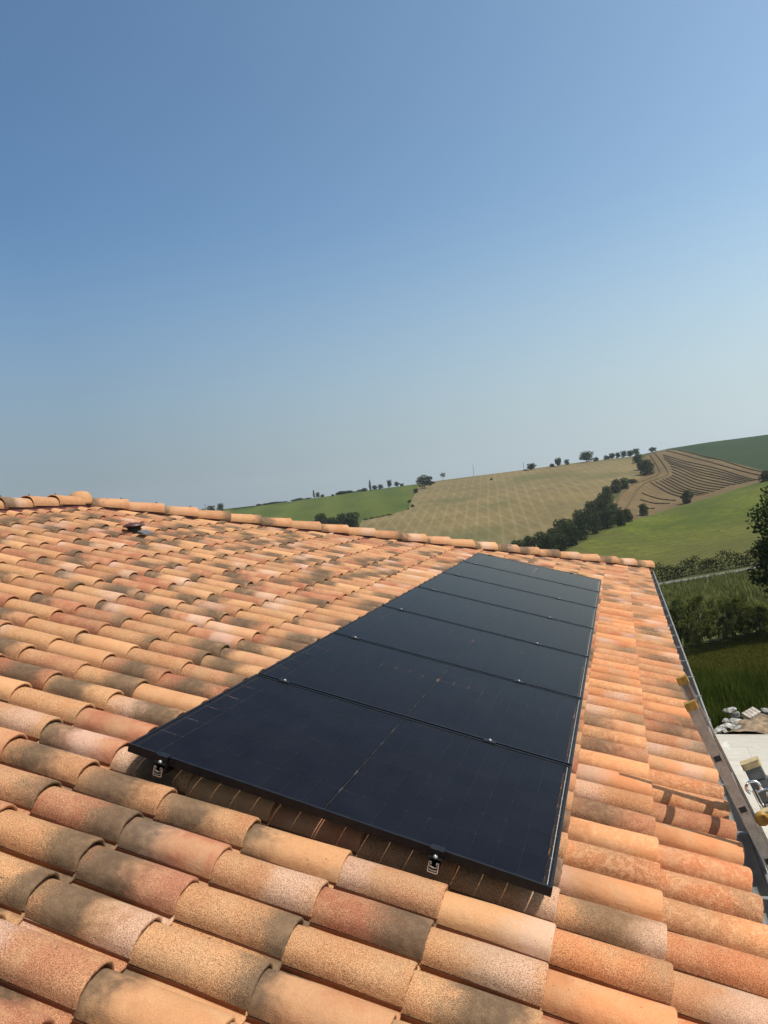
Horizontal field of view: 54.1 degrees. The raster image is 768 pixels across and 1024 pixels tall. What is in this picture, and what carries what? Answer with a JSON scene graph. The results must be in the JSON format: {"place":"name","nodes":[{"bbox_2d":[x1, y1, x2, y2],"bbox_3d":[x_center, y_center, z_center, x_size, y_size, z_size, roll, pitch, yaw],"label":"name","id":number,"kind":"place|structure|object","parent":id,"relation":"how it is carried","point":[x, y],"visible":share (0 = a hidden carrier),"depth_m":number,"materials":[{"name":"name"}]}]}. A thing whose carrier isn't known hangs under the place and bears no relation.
{"place":"outdoors","nodes":[
{"label":"outdoors","id":0,"kind":"place"},
{"bbox_2d":[216,484,419,526],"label":"green field","id":1,"kind":"structure","parent":0,"point":[368,504],"depth_m":604.53,"materials":[{"name":"green plant"}]},
{"bbox_2d":[0,0,767,509],"label":"sky","id":2,"kind":"structure","parent":0,"point":[253,252],"materials":[{"name":"blue"}]},
{"bbox_2d":[223,449,767,671],"bbox_3d":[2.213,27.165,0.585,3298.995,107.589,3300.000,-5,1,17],"label":"ground","id":3,"kind":"structure","parent":0,"point":[590,534],"depth_m":168.32,"materials":[{"name":"green plant"}]},
{"bbox_2d":[217,503,223,510],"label":"tree","id":4,"kind":"object","parent":3,"relation":"on","point":[220,507],"visible":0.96,"depth_m":682.76,"materials":[{"name":"green plant"}]},
{"bbox_2d":[314,513,326,523],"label":"tree","id":5,"kind":"object","parent":3,"relation":"on","point":[322,518],"visible":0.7,"depth_m":448.55,"materials":[{"name":"green plant"}]},
{"bbox_2d":[326,516,335,523],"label":"tree","id":6,"kind":"object","parent":3,"relation":"on","point":[330,520],"visible":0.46,"depth_m":441.05,"materials":[{"name":"green plant"}]},
{"bbox_2d":[333,513,345,524],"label":"tree","id":7,"kind":"object","parent":3,"relation":"on","point":[341,517],"visible":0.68,"depth_m":433.07,"materials":[{"name":"green plant"}]},
{"bbox_2d":[342,512,359,526],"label":"tree","id":8,"kind":"object","parent":3,"relation":"on","point":[351,522],"visible":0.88,"depth_m":427.56,"materials":[{"name":"green plant"}]},
{"bbox_2d":[0,491,767,1023],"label":"house","id":9,"kind":"structure","parent":3,"relation":"on","point":[134,889],"depth_m":2.88,"materials":[{"name":"tile"}]},
{"bbox_2d":[153,554,491,777],"bbox_3d":[0.318,0.828,6.855,0.078,0.087,8.123,12,6,16],"label":"mounting rail","id":10,"kind":"object","parent":9,"relation":"attached to","point":[161,768],"visible":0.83,"depth_m":3.00,"materials":[{"name":"metal"}]},
{"bbox_2d":[128,674,571,896],"bbox_3d":[-0.066,1.105,3.357,1.722,0.036,1.134,12,6,16],"label":"solar panel","id":11,"kind":"object","parent":10,"relation":"attached to","point":[303,788],"visible":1,"depth_m":3.19,"materials":[{"name":"black glass"}]},
{"bbox_2d":[258,632,582,765],"bbox_3d":[0.277,1.053,4.457,1.722,0.036,1.134,12,6,16],"label":"solar panel","id":12,"kind":"object","parent":10,"relation":"attached to","point":[402,696],"visible":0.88,"depth_m":4.36,"materials":[{"name":"black glass"}]},
{"bbox_2d":[333,605,588,698],"bbox_3d":[0.620,1.002,5.558,1.722,0.036,1.134,12,6,16],"label":"solar panel","id":13,"kind":"object","parent":10,"relation":"attached to","point":[563,676],"visible":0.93,"depth_m":5.49,"materials":[{"name":"black glass"}]},
{"bbox_2d":[427,572,571,874],"bbox_3d":[1.383,1.055,6.534,0.060,0.087,8.123,12,6,16],"label":"mounting rail","id":14,"kind":"object","parent":9,"relation":"attached to","point":[436,854],"visible":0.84,"depth_m":2.68,"materials":[{"name":"metal"}]},
{"bbox_2d":[383,586,593,656],"bbox_3d":[0.962,0.950,6.659,1.722,0.036,1.134,12,6,16],"label":"solar panel","id":15,"kind":"object","parent":14,"relation":"attached to","point":[556,634],"visible":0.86,"depth_m":6.61,"materials":[{"name":"black glass"}]},
{"bbox_2d":[418,572,596,628],"bbox_3d":[1.305,0.898,7.760,1.722,0.036,1.134,12,6,16],"label":"solar panel","id":16,"kind":"object","parent":14,"relation":"attached to","point":[495,594],"visible":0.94,"depth_m":7.72,"materials":[{"name":"black glass"}]},
{"bbox_2d":[444,561,599,607],"bbox_3d":[1.647,0.847,8.860,1.722,0.036,1.134,12,6,16],"label":"solar panel","id":17,"kind":"object","parent":14,"relation":"attached to","point":[506,578],"visible":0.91,"depth_m":8.84,"materials":[{"name":"black glass"}]},
{"bbox_2d":[464,553,601,591],"bbox_3d":[1.990,0.795,9.961,1.722,0.036,1.134,12,6,16],"label":"solar panel","id":18,"kind":"object","parent":14,"relation":"attached to","point":[540,572],"visible":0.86,"depth_m":9.94,"materials":[{"name":"black glass"}]},
{"bbox_2d":[416,475,431,487],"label":"tree","id":19,"kind":"object","parent":3,"relation":"on","point":[425,479],"visible":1,"depth_m":653.18,"materials":[{"name":"green plant"}]},
{"bbox_2d":[511,539,527,546],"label":"tree","id":20,"kind":"object","parent":3,"relation":"on","point":[522,544],"visible":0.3,"depth_m":293.48,"materials":[{"name":"green plant"}]},
{"bbox_2d":[523,535,535,546],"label":"tree","id":21,"kind":"object","parent":3,"relation":"on","point":[529,540],"visible":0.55,"depth_m":295.06,"materials":[{"name":"green plant"}]},
{"bbox_2d":[527,463,536,469],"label":"tree","id":22,"kind":"object","parent":3,"relation":"on","point":[531,466],"visible":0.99,"depth_m":702.50,"materials":[{"name":"green plant"}]},
{"bbox_2d":[532,531,546,548],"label":"tree","id":23,"kind":"object","parent":3,"relation":"on","point":[538,540],"visible":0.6,"depth_m":295.04,"materials":[{"name":"green plant"}]},
{"bbox_2d":[541,534,558,549],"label":"tree","id":24,"kind":"object","parent":3,"relation":"on","point":[548,541],"visible":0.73,"depth_m":277.91,"materials":[{"name":"green plant"}]},
{"bbox_2d":[542,528,557,543],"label":"tree","id":25,"kind":"object","parent":3,"relation":"on","point":[553,531],"visible":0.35,"depth_m":300.08,"materials":[{"name":"green plant"}]},
{"bbox_2d":[555,457,560,465],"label":"tree","id":26,"kind":"object","parent":3,"relation":"on","point":[557,462],"visible":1,"depth_m":696.47,"materials":[{"name":"green plant"}]},
{"bbox_2d":[552,518,569,535],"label":"tree","id":27,"kind":"object","parent":3,"relation":"on","point":[559,522],"visible":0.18,"depth_m":311.46,"materials":[{"name":"green plant"}]},
{"bbox_2d":[553,532,569,550],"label":"tree","id":28,"kind":"object","parent":3,"relation":"on","point":[562,542],"visible":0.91,"depth_m":283.17,"materials":[{"name":"green plant"}]},
{"bbox_2d":[558,521,581,545],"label":"tree","id":29,"kind":"object","parent":3,"relation":"on","point":[569,528],"visible":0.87,"depth_m":292.35,"materials":[{"name":"green plant"}]},
{"bbox_2d":[572,508,589,527],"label":"tree","id":30,"kind":"object","parent":3,"relation":"on","point":[585,514],"visible":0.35,"depth_m":340.75,"materials":[{"name":"green plant"}]},
{"bbox_2d":[573,515,590,540],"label":"tree","id":31,"kind":"object","parent":3,"relation":"on","point":[579,523],"visible":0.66,"depth_m":307.63,"materials":[{"name":"green plant"}]},
{"bbox_2d":[579,451,593,461],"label":"tree","id":32,"kind":"object","parent":3,"relation":"on","point":[586,455],"visible":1,"depth_m":700.34,"materials":[{"name":"green plant"}]},
{"bbox_2d":[584,500,598,516],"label":"tree","id":33,"kind":"object","parent":3,"relation":"on","point":[591,506],"visible":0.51,"depth_m":357.88,"materials":[{"name":"green plant"}]},
{"bbox_2d":[586,512,602,533],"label":"tree","id":34,"kind":"object","parent":3,"relation":"on","point":[593,520],"visible":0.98,"depth_m":322.01,"materials":[{"name":"green plant"}]},
{"bbox_2d":[593,498,610,515],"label":"tree","id":35,"kind":"object","parent":3,"relation":"on","point":[602,502],"visible":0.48,"depth_m":376.47,"materials":[{"name":"green plant"}]},
{"bbox_2d":[597,492,610,506],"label":"tree","id":36,"kind":"object","parent":3,"relation":"on","point":[599,495],"visible":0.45,"depth_m":399.01,"materials":[{"name":"green plant"}]},
{"bbox_2d":[596,508,615,528],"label":"tree","id":37,"kind":"object","parent":3,"relation":"on","point":[606,516],"visible":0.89,"depth_m":333.53,"materials":[{"name":"green plant"}]},
{"bbox_2d":[601,485,614,503],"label":"tree","id":38,"kind":"object","parent":3,"relation":"on","point":[605,490],"visible":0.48,"depth_m":419.47,"materials":[{"name":"green plant"}]},
{"bbox_2d":[608,453,615,458],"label":"tree","id":39,"kind":"object","parent":3,"relation":"on","point":[611,455],"visible":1,"depth_m":706.61,"materials":[{"name":"green plant"}]},
{"bbox_2d":[607,503,617,510],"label":"tree","id":40,"kind":"object","parent":3,"relation":"on","point":[612,505],"visible":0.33,"depth_m":382.94,"materials":[{"name":"green plant"}]},
{"bbox_2d":[610,479,620,492],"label":"tree","id":41,"kind":"object","parent":3,"relation":"on","point":[616,487],"visible":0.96,"depth_m":456.74,"materials":[{"name":"green plant"}]},
{"bbox_2d":[610,507,621,523],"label":"tree","id":42,"kind":"object","parent":3,"relation":"on","point":[615,511],"visible":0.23,"depth_m":344.46,"materials":[{"name":"green plant"}]},
{"bbox_2d":[615,509,625,525],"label":"tree","id":43,"kind":"object","parent":3,"relation":"on","point":[620,517],"visible":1,"depth_m":268.67,"materials":[{"name":"green plant"}]},
{"bbox_2d":[618,477,628,488],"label":"tree","id":44,"kind":"object","parent":3,"relation":"on","point":[622,481],"visible":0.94,"depth_m":469.33,"materials":[{"name":"green plant"}]},
{"bbox_2d":[620,450,626,457],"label":"tree","id":45,"kind":"object","parent":3,"relation":"on","point":[623,454],"visible":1,"depth_m":707.66,"materials":[{"name":"green plant"}]},
{"bbox_2d":[623,508,633,521],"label":"tree","id":46,"kind":"object","parent":3,"relation":"on","point":[628,516],"visible":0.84,"depth_m":284.36,"materials":[{"name":"green plant"}]},
{"bbox_2d":[627,450,632,456],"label":"tree","id":47,"kind":"object","parent":3,"relation":"on","point":[629,453],"visible":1,"depth_m":706.43,"materials":[{"name":"green plant"}]},
{"bbox_2d":[628,479,637,483],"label":"tree","id":48,"kind":"object","parent":3,"relation":"on","point":[631,481],"visible":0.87,"depth_m":494.53,"materials":[{"name":"green plant"}]},
{"bbox_2d":[632,449,639,454],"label":"tree","id":49,"kind":"object","parent":3,"relation":"on","point":[635,451],"visible":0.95,"depth_m":707.97,"materials":[{"name":"green plant"}]},
{"bbox_2d":[632,454,641,462],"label":"tree","id":50,"kind":"object","parent":3,"relation":"on","point":[636,457],"visible":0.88,"depth_m":624.93,"materials":[{"name":"green plant"}]},
{"bbox_2d":[639,503,648,515],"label":"tree","id":51,"kind":"object","parent":3,"relation":"on","point":[643,510],"visible":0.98,"depth_m":370.41,"materials":[{"name":"green plant"}]},
{"bbox_2d":[639,459,654,474],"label":"tree","id":52,"kind":"object","parent":3,"relation":"on","point":[646,466],"visible":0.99,"depth_m":529.65,"materials":[{"name":"green plant"}]},
{"bbox_2d":[669,608,685,640],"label":"tree","id":53,"kind":"object","parent":3,"relation":"on","point":[675,620],"visible":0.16,"depth_m":71.42,"materials":[{"name":"green plant"}]},
{"bbox_2d":[668,594,689,644],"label":"tree","id":54,"kind":"object","parent":3,"relation":"on","point":[677,601],"visible":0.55,"depth_m":71.65,"materials":[{"name":"green plant"}]},
{"bbox_2d":[680,490,693,503],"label":"tree","id":55,"kind":"object","parent":3,"relation":"on","point":[685,499],"visible":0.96,"depth_m":398.32,"materials":[{"name":"green plant"}]},
{"bbox_2d":[677,612,706,647],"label":"tree","id":56,"kind":"object","parent":3,"relation":"on","point":[687,637],"visible":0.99,"depth_m":69.15,"materials":[{"name":"green plant"}]},
{"bbox_2d":[684,592,714,642],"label":"tree","id":57,"kind":"object","parent":3,"relation":"on","point":[698,599],"visible":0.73,"depth_m":70.30,"materials":[{"name":"green plant"}]},
{"bbox_2d":[650,549,767,580],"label":"hedge","id":58,"kind":"object","parent":3,"relation":"on","point":[704,563],"visible":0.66,"depth_m":166.38,"materials":[{"name":"green plant"}]},
{"bbox_2d":[701,611,718,639],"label":"tree","id":59,"kind":"object","parent":3,"relation":"on","point":[713,632],"visible":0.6,"depth_m":70.65,"materials":[{"name":"green plant"}]},
{"bbox_2d":[710,597,738,639],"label":"tree","id":60,"kind":"object","parent":3,"relation":"on","point":[727,627],"visible":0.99,"depth_m":67.61,"materials":[{"name":"green plant"}]},
{"bbox_2d":[683,631,767,692],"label":"grass","id":61,"kind":"structure","parent":3,"relation":"on","point":[735,653],"depth_m":52.65,"materials":[{"name":"green plant"}]},
{"bbox_2d":[688,656,767,733],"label":"weeds","id":62,"kind":"object","parent":3,"relation":"on","point":[740,693],"visible":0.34,"depth_m":20.42,"materials":[{"name":"green plant"}]},
{"bbox_2d":[719,597,748,637],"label":"tree","id":63,"kind":"object","parent":3,"relation":"on","point":[738,622],"visible":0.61,"depth_m":68.15,"materials":[{"name":"green plant"}]},
{"bbox_2d":[728,591,749,633],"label":"tree","id":64,"kind":"object","parent":3,"relation":"on","point":[741,594],"visible":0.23,"depth_m":69.12,"materials":[{"name":"green plant"}]},
{"bbox_2d":[741,604,767,633],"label":"tree","id":65,"kind":"object","parent":3,"relation":"on","point":[761,618],"visible":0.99,"depth_m":66.89,"materials":[{"name":"green plant"}]},
{"bbox_2d":[745,485,767,597],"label":"tree","id":66,"kind":"object","parent":3,"relation":"on","point":[761,547],"visible":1,"depth_m":61.21,"materials":[{"name":"green plant"}]},
{"bbox_2d":[750,603,767,628],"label":"tree","id":67,"kind":"object","parent":3,"relation":"on","point":[762,607],"visible":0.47,"depth_m":67.78,"materials":[{"name":"green plant"}]},
{"bbox_2d":[758,470,767,481],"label":"tree","id":68,"kind":"object","parent":3,"relation":"on","point":[764,475],"visible":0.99,"depth_m":352.03,"materials":[{"name":"green plant"}]},
{"bbox_2d":[359,457,644,545],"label":"stubble field","id":69,"kind":"structure","parent":0,"point":[505,507],"depth_m":472.17,"materials":[{"name":"beige plant"}]},
{"bbox_2d":[565,481,767,577],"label":"sunflower field","id":70,"kind":"structure","parent":0,"point":[707,528],"depth_m":238.21,"materials":[{"name":"green plant"}]},
{"bbox_2d":[609,450,762,523],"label":"straw field","id":71,"kind":"structure","parent":0,"point":[649,488],"depth_m":469.31,"materials":[{"name":"beige plant"}]},
{"bbox_2d":[616,449,760,509],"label":"straw rows","id":72,"kind":"object","parent":71,"relation":"on","point":[742,477],"visible":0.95,"depth_m":484.52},
{"bbox_2d":[659,567,754,584],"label":"road","id":73,"kind":"structure","parent":0,"point":[685,579],"depth_m":154.12,"materials":[{"name":"grey asphalt"}]},
{"bbox_2d":[659,566,767,647],"bbox_3d":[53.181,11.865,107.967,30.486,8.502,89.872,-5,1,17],"label":"maize field","id":74,"kind":"structure","parent":0,"point":[705,640],"depth_m":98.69,"materials":[{"name":"green plant"}]},
{"bbox_2d":[666,435,767,470],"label":"dark crop field","id":75,"kind":"structure","parent":0,"point":[751,452],"depth_m":597.61,"materials":[{"name":"green plant"}]},
{"bbox_2d":[715,734,767,872],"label":"terrace","id":76,"kind":"structure","parent":0,"point":[737,748],"depth_m":12.15,"materials":[{"name":"stone"}]},
{"bbox_2d":[676,674,767,870],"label":"ladder","id":77,"kind":"object","parent":76,"relation":"on","point":[757,781],"visible":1,"depth_m":3.36,"materials":[{"name":"metal"}]},
{"bbox_2d":[724,712,767,733],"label":"dirt","id":78,"kind":"structure","parent":0,"point":[758,725],"depth_m":13.28,"materials":[{"name":"beige soil"}]},
{"bbox_2d":[714,726,725,733],"bbox_3d":[5.931,3.847,13.293,0.283,0.097,0.185,-18,11,-33],"label":"stone","id":79,"kind":"object","parent":78,"relation":"on","point":[718,729],"visible":0.95,"depth_m":13.22,"materials":[{"name":"stone"}]},
{"bbox_2d":[722,718,729,722],"bbox_3d":[6.236,3.810,13.712,0.119,0.089,0.176,-5,1,44],"label":"stone","id":80,"kind":"object","parent":78,"relation":"on","point":[726,720],"visible":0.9,"depth_m":13.66,"materials":[{"name":"stone"}]},
{"bbox_2d":[719,723,734,728],"bbox_3d":[6.102,3.805,13.399,0.343,0.101,0.195,-7,-6,-26],"label":"stone","id":81,"kind":"object","parent":78,"relation":"on","point":[726,725],"visible":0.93,"depth_m":13.32,"materials":[{"name":"stone"}]},
{"bbox_2d":[722,707,736,713],"bbox_3d":[6.572,3.776,14.284,0.299,0.116,0.148,-8,-1,-5],"label":"stone","id":82,"kind":"object","parent":78,"relation":"on","point":[730,709],"visible":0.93,"depth_m":14.23,"materials":[{"name":"stone"}]},
{"bbox_2d":[729,718,741,724],"bbox_3d":[6.325,3.773,13.499,0.226,0.119,0.207,-5,1,19],"label":"stone","id":83,"kind":"object","parent":78,"relation":"on","point":[734,721],"visible":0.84,"depth_m":13.47,"materials":[{"name":"stone"}]},
{"bbox_2d":[731,711,739,718],"bbox_3d":[6.496,3.743,13.860,0.144,0.134,0.237,-5,-13,-7],"label":"stone","id":84,"kind":"object","parent":78,"relation":"on","point":[736,715],"visible":0.96,"depth_m":13.82,"materials":[{"name":"stone"}]},
{"bbox_2d":[730,725,740,729],"bbox_3d":[6.247,3.801,13.241,0.271,0.081,0.121,-4,3,6],"label":"stone","id":85,"kind":"object","parent":78,"relation":"on","point":[735,727],"visible":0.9,"depth_m":13.23,"materials":[{"name":"stone"}]},
{"bbox_2d":[741,707,760,718],"bbox_3d":[6.677,3.674,13.679,0.296,0.084,0.176,-19,26,-22],"label":"concrete block","id":86,"kind":"object","parent":78,"relation":"on","point":[751,713],"depth_m":13.64,"materials":[{"name":"white concrete"}]},
{"bbox_2d":[759,708,767,712],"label":"stone","id":87,"kind":"object","parent":78,"relation":"on","point":[764,710],"visible":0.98,"depth_m":13.88,"materials":[{"name":"stone"}]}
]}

